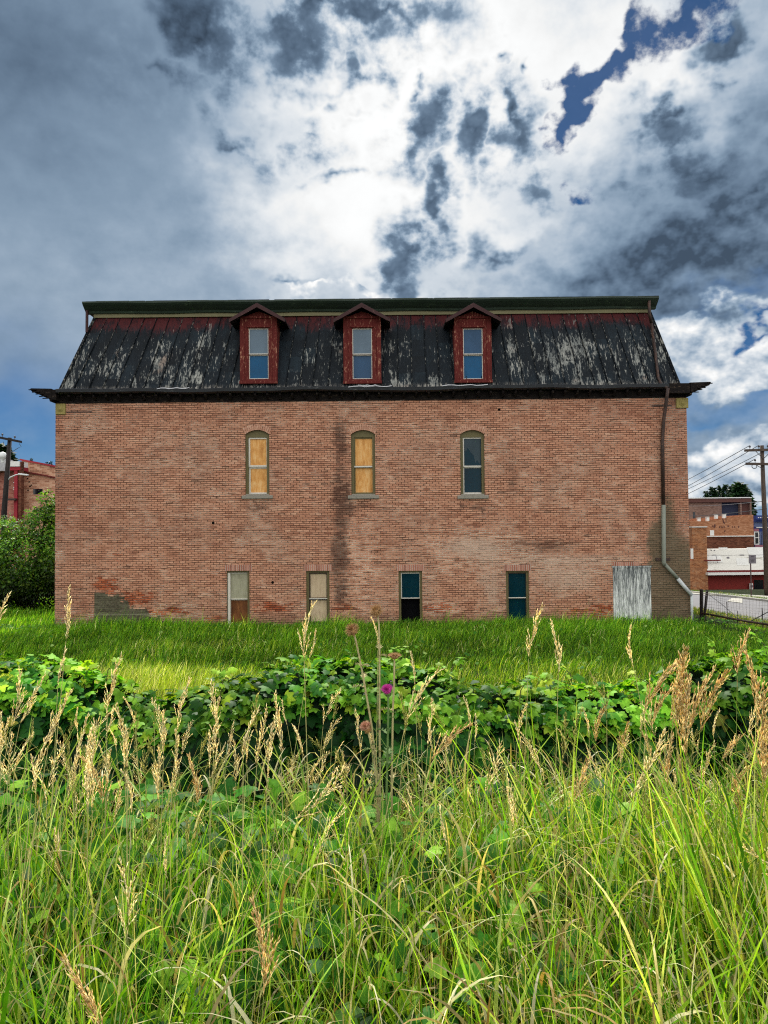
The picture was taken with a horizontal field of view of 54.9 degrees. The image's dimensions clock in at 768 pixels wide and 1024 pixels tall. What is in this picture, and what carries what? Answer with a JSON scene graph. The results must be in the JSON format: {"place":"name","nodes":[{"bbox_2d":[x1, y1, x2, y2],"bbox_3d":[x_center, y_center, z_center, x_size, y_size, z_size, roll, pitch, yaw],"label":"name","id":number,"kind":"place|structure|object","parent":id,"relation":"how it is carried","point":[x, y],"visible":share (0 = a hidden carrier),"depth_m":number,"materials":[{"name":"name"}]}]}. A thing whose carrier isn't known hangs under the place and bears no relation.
{"place":"outdoors","nodes":[
{"label":"outdoors","id":0,"kind":"place"},
{"bbox_2d":[245,704,268,928],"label":"grass stalk","id":1,"kind":"object","parent":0,"point":[260,737],"depth_m":2.52,"materials":[{"name":"plant"}]},
{"bbox_2d":[0,685,767,1023],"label":"meadow grass","id":2,"kind":"structure","parent":0,"point":[672,969],"depth_m":2.23,"materials":[{"name":"green plant"}]},
{"bbox_2d":[0,0,767,509],"label":"sky","id":3,"kind":"structure","parent":0,"point":[151,150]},
{"bbox_2d":[0,589,767,1018],"bbox_3d":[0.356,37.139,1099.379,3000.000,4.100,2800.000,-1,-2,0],"label":"ground","id":4,"kind":"structure","parent":0,"point":[747,591],"depth_m":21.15,"materials":[{"name":"green plant"}]},
{"bbox_2d":[1,732,18,909],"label":"grass stalk","id":5,"kind":"object","parent":4,"relation":"on","point":[7,787],"depth_m":2.39,"materials":[{"name":"plant"}]},
{"bbox_2d":[0,459,27,586],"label":"red steel building","id":6,"kind":"structure","parent":4,"relation":"on","point":[15,507],"depth_m":49.26,"materials":[{"name":"metal"}]},
{"bbox_2d":[0,433,28,568],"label":"utility pole","id":7,"kind":"object","parent":4,"relation":"on","point":[6,483],"visible":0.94,"depth_m":41.97,"materials":[{"name":"brown wood"}]},
{"bbox_2d":[0,668,29,781],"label":"grass stalk","id":8,"kind":"object","parent":4,"relation":"on","point":[18,699],"depth_m":2.57,"materials":[{"name":"plant"}]},
{"bbox_2d":[4,733,32,860],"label":"grass stalk","id":9,"kind":"object","parent":4,"relation":"on","point":[18,757],"depth_m":2.70,"materials":[{"name":"plant"}]},
{"bbox_2d":[0,674,45,821],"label":"grass stalk","id":10,"kind":"object","parent":4,"relation":"on","point":[28,705],"depth_m":2.68,"materials":[{"name":"plant"}]},
{"bbox_2d":[0,488,54,610],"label":"bush","id":11,"kind":"object","parent":4,"relation":"on","point":[32,583],"visible":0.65,"depth_m":32.86,"materials":[{"name":"green plant"}]},
{"bbox_2d":[15,725,54,969],"bbox_3d":[-1.058,1.179,2.220,0.127,1.064,0.042,0,-2,-28],"label":"grass stalk","id":12,"kind":"object","parent":4,"relation":"on","point":[39,759],"depth_m":2.24,"materials":[{"name":"plant"}]},
{"bbox_2d":[20,459,54,565],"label":"parapet building","id":13,"kind":"structure","parent":4,"relation":"on","point":[39,478],"depth_m":50.68,"materials":[{"name":"brick"}]},
{"bbox_2d":[16,689,72,977],"bbox_3d":[-1.044,1.126,2.257,0.213,1.178,0.037,-1,-2,7],"label":"grass stalk","id":14,"kind":"object","parent":4,"relation":"on","point":[57,719],"depth_m":2.26,"materials":[{"name":"plant"}]},
{"bbox_2d":[37,744,64,884],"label":"grass stalk","id":15,"kind":"object","parent":4,"relation":"on","point":[52,762],"depth_m":2.61,"materials":[{"name":"plant"}]},
{"bbox_2d":[50,649,66,850],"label":"grass stalk","id":16,"kind":"object","parent":4,"relation":"on","point":[61,662],"depth_m":2.87,"materials":[{"name":"plant"}]},
{"bbox_2d":[49,586,71,827],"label":"grass stalk","id":17,"kind":"object","parent":4,"relation":"on","point":[68,617],"depth_m":3.00,"materials":[{"name":"plant"}]},
{"bbox_2d":[60,747,79,946],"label":"grass stalk","id":18,"kind":"object","parent":4,"relation":"on","point":[73,785],"depth_m":2.19,"materials":[{"name":"plant"}]},
{"bbox_2d":[60,952,102,1023],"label":"grass stalk","id":19,"kind":"object","parent":4,"relation":"on","point":[80,986],"depth_m":1.47,"materials":[{"name":"plant"}]},
{"bbox_2d":[77,713,89,822],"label":"grass stalk","id":20,"kind":"object","parent":4,"relation":"on","point":[86,718],"depth_m":3.31,"materials":[{"name":"plant"}]},
{"bbox_2d":[84,743,91,944],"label":"grass stalk","id":21,"kind":"object","parent":4,"relation":"on","point":[88,774],"depth_m":2.21,"materials":[{"name":"plant"}]},
{"bbox_2d":[78,718,98,872],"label":"grass stalk","id":22,"kind":"object","parent":4,"relation":"on","point":[93,742],"depth_m":2.63,"materials":[{"name":"plant"}]},
{"bbox_2d":[84,750,99,907],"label":"grass stalk","id":23,"kind":"object","parent":4,"relation":"on","point":[93,783],"depth_m":2.36,"materials":[{"name":"plant"}]},
{"bbox_2d":[79,755,107,881],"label":"grass stalk","id":24,"kind":"object","parent":4,"relation":"on","point":[99,790],"depth_m":2.58,"materials":[{"name":"plant"}]},
{"bbox_2d":[103,652,123,836],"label":"grass stalk","id":25,"kind":"object","parent":4,"relation":"on","point":[112,684],"depth_m":2.88,"materials":[{"name":"plant"}]},
{"bbox_2d":[114,707,133,918],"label":"grass stalk","id":26,"kind":"object","parent":4,"relation":"on","point":[121,723],"depth_m":2.40,"materials":[{"name":"plant"}]},
{"bbox_2d":[120,728,129,943],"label":"grass stalk","id":27,"kind":"object","parent":4,"relation":"on","point":[124,744],"depth_m":2.34,"materials":[{"name":"plant"}]},
{"bbox_2d":[121,769,133,941],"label":"grass stalk","id":28,"kind":"object","parent":4,"relation":"on","point":[129,789],"depth_m":2.31,"materials":[{"name":"plant"}]},
{"bbox_2d":[115,858,140,1023],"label":"grass stalk","id":29,"kind":"object","parent":4,"relation":"on","point":[124,881],"depth_m":1.72,"materials":[{"name":"plant"}]},
{"bbox_2d":[123,696,146,904],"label":"grass stalk","id":30,"kind":"object","parent":4,"relation":"on","point":[129,707],"depth_m":2.52,"materials":[{"name":"plant"}]},
{"bbox_2d":[133,805,158,936],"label":"grass stalk","id":31,"kind":"object","parent":4,"relation":"on","point":[150,829],"depth_m":2.28,"materials":[{"name":"plant"}]},
{"bbox_2d":[151,746,162,913],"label":"grass stalk","id":32,"kind":"object","parent":4,"relation":"on","point":[157,766],"depth_m":2.53,"materials":[{"name":"plant"}]},
{"bbox_2d":[159,709,166,922],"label":"grass stalk","id":33,"kind":"object","parent":4,"relation":"on","point":[163,737],"depth_m":2.31,"materials":[{"name":"plant"}]},
{"bbox_2d":[163,676,190,927],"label":"grass stalk","id":34,"kind":"object","parent":4,"relation":"on","point":[182,702],"depth_m":2.34,"materials":[{"name":"plant"}]},
{"bbox_2d":[183,816,192,958],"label":"grass stalk","id":35,"kind":"object","parent":4,"relation":"on","point":[188,826],"depth_m":2.20,"materials":[{"name":"plant"}]},
{"bbox_2d":[186,753,201,868],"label":"grass stalk","id":36,"kind":"object","parent":4,"relation":"on","point":[191,766],"depth_m":2.57,"materials":[{"name":"plant"}]},
{"bbox_2d":[178,729,209,937],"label":"grass stalk","id":37,"kind":"object","parent":4,"relation":"on","point":[201,750],"depth_m":2.50,"materials":[{"name":"plant"}]},
{"bbox_2d":[207,733,211,931],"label":"grass stalk","id":38,"kind":"object","parent":4,"relation":"on","point":[209,745],"depth_m":2.30,"materials":[{"name":"plant"}]},
{"bbox_2d":[208,696,220,877],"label":"grass stalk","id":39,"kind":"object","parent":4,"relation":"on","point":[216,719],"depth_m":2.65,"materials":[{"name":"plant"}]},
{"bbox_2d":[209,679,231,837],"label":"grass stalk","id":40,"kind":"object","parent":4,"relation":"on","point":[214,701],"depth_m":3.07,"materials":[{"name":"plant"}]},
{"bbox_2d":[242,705,259,967],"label":"grass stalk","id":41,"kind":"object","parent":4,"relation":"on","point":[246,738],"depth_m":2.18,"materials":[{"name":"plant"}]},
{"bbox_2d":[248,897,280,1023],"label":"grass stalk","id":42,"kind":"object","parent":4,"relation":"on","point":[261,933],"depth_m":1.58,"materials":[{"name":"plant"}]},
{"bbox_2d":[251,693,283,874],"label":"grass stalk","id":43,"kind":"object","parent":4,"relation":"on","point":[255,724],"depth_m":2.62,"materials":[{"name":"plant"}]},
{"bbox_2d":[264,713,277,915],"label":"grass stalk","id":44,"kind":"object","parent":4,"relation":"on","point":[270,734],"depth_m":2.40,"materials":[{"name":"plant"}]},
{"bbox_2d":[273,691,284,901],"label":"grass stalk","id":45,"kind":"object","parent":4,"relation":"on","point":[278,723],"depth_m":2.49,"materials":[{"name":"plant"}]},
{"bbox_2d":[215,763,348,991],"bbox_3d":[-0.340,1.196,2.051,0.502,0.999,0.091,-1,-2,0],"label":"grass stalk","id":46,"kind":"object","parent":4,"relation":"on","point":[326,794],"depth_m":2.08,"materials":[{"name":"plant"}]},
{"bbox_2d":[285,780,298,895],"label":"grass stalk","id":47,"kind":"object","parent":4,"relation":"on","point":[286,798],"depth_m":2.50,"materials":[{"name":"plant"}]},
{"bbox_2d":[297,600,316,852],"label":"grass stalk","id":48,"kind":"object","parent":4,"relation":"on","point":[304,632],"depth_m":2.96,"materials":[{"name":"plant"}]},
{"bbox_2d":[311,805,346,959],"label":"grass stalk","id":49,"kind":"object","parent":4,"relation":"on","point":[336,817],"depth_m":2.35,"materials":[{"name":"plant"}]},
{"bbox_2d":[335,749,346,863],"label":"grass stalk","id":50,"kind":"object","parent":4,"relation":"on","point":[340,763],"depth_m":2.79,"materials":[{"name":"plant"}]},
{"bbox_2d":[354,710,368,868],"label":"grass stalk","id":51,"kind":"object","parent":4,"relation":"on","point":[357,719],"depth_m":2.82,"materials":[{"name":"plant"}]},
{"bbox_2d":[345,623,379,854],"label":"thistle","id":52,"kind":"object","parent":4,"relation":"on","point":[352,629],"visible":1,"depth_m":3.12,"materials":[{"name":"plant"}]},
{"bbox_2d":[28,296,712,626],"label":"brick building","id":53,"kind":"structure","parent":4,"relation":"on","point":[276,461],"depth_m":25.76,"materials":[{"name":"brick"}]},
{"bbox_2d":[225,565,251,623],"bbox_3d":[-5.044,2.932,25.723,0.938,2.206,0.211,-1,-2,0],"label":"window","id":54,"kind":"structure","parent":53,"relation":"in","point":[238,584],"depth_m":25.77,"materials":[{"name":"green paint"}]},
{"bbox_2d":[242,424,272,498],"bbox_3d":[-4.414,-1.757,25.835,1.080,2.603,0.275,-1,-2,0],"label":"window","id":55,"kind":"structure","parent":53,"relation":"in","point":[257,441],"depth_m":25.90,"materials":[{"name":"orange paint"}]},
{"bbox_2d":[304,565,331,623],"bbox_3d":[-2.279,2.888,25.707,0.949,2.120,0.245,-1,-2,0],"label":"window","id":56,"kind":"structure","parent":53,"relation":"in","point":[317,584],"depth_m":25.76,"materials":[{"name":"green paint"}]},
{"bbox_2d":[348,424,378,498],"bbox_3d":[-0.725,-1.757,25.833,1.080,2.602,0.275,-1,-2,0],"label":"window","id":57,"kind":"structure","parent":53,"relation":"in","point":[363,441],"depth_m":25.90,"materials":[{"name":"orange paint"}]},
{"bbox_2d":[397,565,423,623],"bbox_3d":[0.930,2.966,25.803,0.960,2.269,0.376,-1,-2,0],"label":"window","id":58,"kind":"structure","parent":53,"relation":"in","point":[410,584],"depth_m":25.77,"materials":[{"name":"teal glass"}]},
{"bbox_2d":[457,424,488,498],"bbox_3d":[3.081,-1.757,25.832,1.080,2.602,0.275,-1,-2,0],"label":"window","id":59,"kind":"structure","parent":53,"relation":"in","point":[471,441],"depth_m":25.90,"materials":[{"name":"glass"}]},
{"bbox_2d":[504,565,530,620],"bbox_3d":[4.640,2.846,25.723,0.938,2.034,0.211,-1,-2,0],"label":"window","id":60,"kind":"structure","parent":53,"relation":"in","point":[517,584],"depth_m":25.77,"materials":[{"name":"teal glass"}]},
{"bbox_2d":[612,562,651,622],"bbox_3d":[8.594,2.889,25.620,1.379,2.324,0.058,-1,-2,0],"label":"boarded door","id":61,"kind":"structure","parent":53,"relation":"in","point":[631,581],"depth_m":25.62,"materials":[{"name":"wood"}]},
{"bbox_2d":[359,720,388,855],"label":"thistle","id":62,"kind":"object","parent":4,"relation":"on","point":[365,726],"visible":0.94,"depth_m":3.09,"materials":[{"name":"plant"}]},
{"bbox_2d":[368,603,386,812],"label":"thistle","id":63,"kind":"object","parent":4,"relation":"on","point":[376,611],"visible":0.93,"depth_m":3.17,"materials":[{"name":"plant"}]},
{"bbox_2d":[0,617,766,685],"bbox_3d":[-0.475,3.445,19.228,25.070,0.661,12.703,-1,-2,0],"label":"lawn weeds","id":64,"kind":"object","parent":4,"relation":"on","point":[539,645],"visible":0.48,"depth_m":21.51,"materials":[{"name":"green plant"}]},
{"bbox_2d":[0,772,767,1023],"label":"undergrowth","id":65,"kind":"object","parent":4,"relation":"on","point":[482,938],"visible":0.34,"depth_m":2.54,"materials":[{"name":"green plant"}]},
{"bbox_2d":[0,632,767,838],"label":"vine hedge","id":66,"kind":"object","parent":4,"relation":"on","point":[326,679],"visible":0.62,"depth_m":5.27,"materials":[{"name":"green plant"}]},
{"bbox_2d":[373,684,395,850],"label":"thistle","id":67,"kind":"object","parent":4,"relation":"on","point":[386,689],"visible":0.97,"depth_m":3.04,"materials":[{"name":"green plant"}]},
{"bbox_2d":[381,652,401,816],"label":"thistle","id":68,"kind":"object","parent":4,"relation":"on","point":[396,655],"visible":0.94,"depth_m":3.22,"materials":[{"name":"plant"}]},
{"bbox_2d":[387,690,408,958],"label":"grass stalk","id":69,"kind":"object","parent":4,"relation":"on","point":[405,721],"depth_m":2.28,"materials":[{"name":"plant"}]},
{"bbox_2d":[373,667,444,888],"bbox_3d":[0.072,1.181,2.746,0.344,1.200,0.049,0,-2,-15],"label":"grass stalk","id":70,"kind":"object","parent":4,"relation":"on","point":[421,692],"depth_m":2.77,"materials":[{"name":"plant"}]},
{"bbox_2d":[412,698,435,983],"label":"grass stalk","id":71,"kind":"object","parent":4,"relation":"on","point":[433,707],"depth_m":2.25,"materials":[{"name":"plant"}]},
{"bbox_2d":[394,722,471,900],"bbox_3d":[0.137,1.249,2.567,0.367,1.024,0.053,-1,-2,0],"label":"grass stalk","id":72,"kind":"object","parent":4,"relation":"on","point":[449,739],"depth_m":2.58,"materials":[{"name":"plant"}]},
{"bbox_2d":[454,740,503,961],"bbox_3d":[0.276,1.218,2.319,0.217,1.029,0.079,-1,-2,0],"label":"grass stalk","id":73,"kind":"object","parent":4,"relation":"on","point":[499,747],"depth_m":2.33,"materials":[{"name":"plant"}]},
{"bbox_2d":[481,748,518,1023],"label":"grass stalk","id":74,"kind":"object","parent":4,"relation":"on","point":[484,758],"depth_m":2.40,"materials":[{"name":"plant"}]},
{"bbox_2d":[522,602,544,835],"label":"grass stalk","id":75,"kind":"object","parent":4,"relation":"on","point":[534,627],"depth_m":2.99,"materials":[{"name":"plant"}]},
{"bbox_2d":[520,732,564,876],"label":"grass stalk","id":76,"kind":"object","parent":4,"relation":"on","point":[530,750],"depth_m":2.76,"materials":[{"name":"plant"}]},
{"bbox_2d":[549,618,562,812],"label":"grass stalk","id":77,"kind":"object","parent":4,"relation":"on","point":[555,642],"depth_m":3.08,"materials":[{"name":"plant"}]},
{"bbox_2d":[550,712,568,927],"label":"grass stalk","id":78,"kind":"object","parent":4,"relation":"on","point":[564,726],"depth_m":2.41,"materials":[{"name":"plant"}]},
{"bbox_2d":[553,754,591,921],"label":"grass stalk","id":79,"kind":"object","parent":4,"relation":"on","point":[582,776],"depth_m":2.33,"materials":[{"name":"plant"}]},
{"bbox_2d":[567,709,595,992],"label":"grass stalk","id":80,"kind":"object","parent":4,"relation":"on","point":[580,809],"depth_m":2.22,"materials":[{"name":"plant"}]},
{"bbox_2d":[592,706,605,791],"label":"grass stalk","id":81,"kind":"object","parent":4,"relation":"on","point":[598,720],"depth_m":3.60,"materials":[{"name":"plant"}]},
{"bbox_2d":[589,672,610,928],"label":"grass stalk","id":82,"kind":"object","parent":4,"relation":"on","point":[603,696],"depth_m":2.43,"materials":[{"name":"plant"}]},
{"bbox_2d":[611,721,630,801],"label":"grass stalk","id":83,"kind":"object","parent":4,"relation":"on","point":[623,736],"depth_m":3.19,"materials":[{"name":"plant"}]},
{"bbox_2d":[609,728,668,877],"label":"grass stalk","id":84,"kind":"object","parent":4,"relation":"on","point":[657,750],"depth_m":2.38,"materials":[{"name":"plant"}]},
{"bbox_2d":[633,775,647,953],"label":"grass stalk","id":85,"kind":"object","parent":4,"relation":"on","point":[643,795],"depth_m":2.20,"materials":[{"name":"plant"}]},
{"bbox_2d":[626,625,664,840],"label":"grass stalk","id":86,"kind":"object","parent":4,"relation":"on","point":[630,651],"depth_m":2.96,"materials":[{"name":"plant"}]},
{"bbox_2d":[622,652,689,903],"bbox_3d":[0.964,1.126,2.673,0.300,1.251,0.070,-1,-2,0],"label":"grass stalk","id":87,"kind":"object","parent":4,"relation":"on","point":[662,678],"depth_m":2.69,"materials":[{"name":"plant"}]},
{"bbox_2d":[640,683,673,887],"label":"grass stalk","id":88,"kind":"object","parent":4,"relation":"on","point":[660,701],"depth_m":2.74,"materials":[{"name":"plant"}]},
{"bbox_2d":[659,732,673,875],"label":"grass stalk","id":89,"kind":"object","parent":4,"relation":"on","point":[667,763],"depth_m":2.57,"materials":[{"name":"plant"}]},
{"bbox_2d":[672,643,689,879],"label":"grass stalk","id":90,"kind":"object","parent":4,"relation":"on","point":[684,666],"depth_m":2.56,"materials":[{"name":"plant"}]},
{"bbox_2d":[672,651,689,837],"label":"grass stalk","id":91,"kind":"object","parent":4,"relation":"on","point":[681,704],"depth_m":2.57,"materials":[{"name":"plant"}]},
{"bbox_2d":[672,669,693,864],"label":"grass stalk","id":92,"kind":"object","parent":4,"relation":"on","point":[686,696],"depth_m":2.50,"materials":[{"name":"plant"}]},
{"bbox_2d":[680,665,715,870],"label":"grass stalk","id":93,"kind":"object","parent":4,"relation":"on","point":[698,697],"depth_m":2.58,"materials":[{"name":"plant"}]},
{"bbox_2d":[689,526,720,589],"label":"brick annex","id":94,"kind":"object","parent":4,"relation":"on","point":[698,557],"visible":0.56,"depth_m":57.66,"materials":[{"name":"orange brick"}]},
{"bbox_2d":[686,668,730,893],"bbox_3d":[1.119,1.132,2.560,0.186,1.207,0.106,-1,-2,27],"label":"grass stalk","id":95,"kind":"object","parent":4,"relation":"on","point":[709,703],"depth_m":2.57,"materials":[{"name":"plant"}]},
{"bbox_2d":[688,497,751,519],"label":"flat roofed block","id":96,"kind":"structure","parent":4,"relation":"on","point":[698,507],"depth_m":98.04,"materials":[{"name":"brown brick"}]},
{"bbox_2d":[689,514,754,548],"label":"tan building","id":97,"kind":"structure","parent":4,"relation":"on","point":[732,532],"depth_m":79.97,"materials":[{"name":"brick"}]},
{"bbox_2d":[691,590,767,628],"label":"verge grass","id":98,"kind":"structure","parent":4,"relation":"on","point":[696,611],"depth_m":28.31,"materials":[{"name":"green plant"}]},
{"bbox_2d":[691,591,767,601],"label":"kerb","id":99,"kind":"structure","parent":4,"relation":"on","point":[751,598],"depth_m":40.19,"materials":[{"name":"concrete"}]},
{"bbox_2d":[700,589,767,628],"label":"wire fence","id":100,"kind":"object","parent":4,"relation":"on","point":[703,614],"visible":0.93,"depth_m":25.52,"materials":[{"name":"grey metal"}]},
{"bbox_2d":[706,547,763,589],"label":"red building","id":101,"kind":"structure","parent":4,"relation":"on","point":[730,570],"depth_m":57.85,"materials":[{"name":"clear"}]},
{"bbox_2d":[731,627,750,834],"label":"grass stalk","id":102,"kind":"object","parent":4,"relation":"on","point":[741,651],"depth_m":2.88,"materials":[{"name":"plant"}]},
{"bbox_2d":[742,648,767,835],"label":"grass stalk","id":103,"kind":"object","parent":4,"relation":"on","point":[753,685],"depth_m":2.50,"materials":[{"name":"plant"}]},
{"bbox_2d":[744,445,767,595],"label":"utility pole","id":104,"kind":"object","parent":4,"relation":"on","point":[762,463],"visible":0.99,"depth_m":41.40,"materials":[{"name":"brown wood"}]},
{"bbox_2d":[750,730,767,925],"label":"grass stalk","id":105,"kind":"object","parent":4,"relation":"on","point":[765,774],"depth_m":2.39,"materials":[{"name":"plant"}]},
{"bbox_2d":[751,694,767,871],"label":"grass stalk","id":106,"kind":"object","parent":4,"relation":"on","point":[763,734],"depth_m":2.37,"materials":[{"name":"plant"}]},
{"bbox_2d":[753,515,767,546],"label":"blue building","id":107,"kind":"structure","parent":4,"relation":"on","point":[758,532],"depth_m":87.86,"materials":[{"name":"paint"}]},
{"bbox_2d":[693,594,767,620],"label":"road","id":108,"kind":"structure","parent":0,"point":[755,605],"depth_m":35.14,"materials":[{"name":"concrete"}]},
{"bbox_2d":[728,481,755,515],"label":"tree","id":109,"kind":"object","parent":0,"point":[739,489],"visible":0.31,"depth_m":114.59,"materials":[{"name":"green plant"}]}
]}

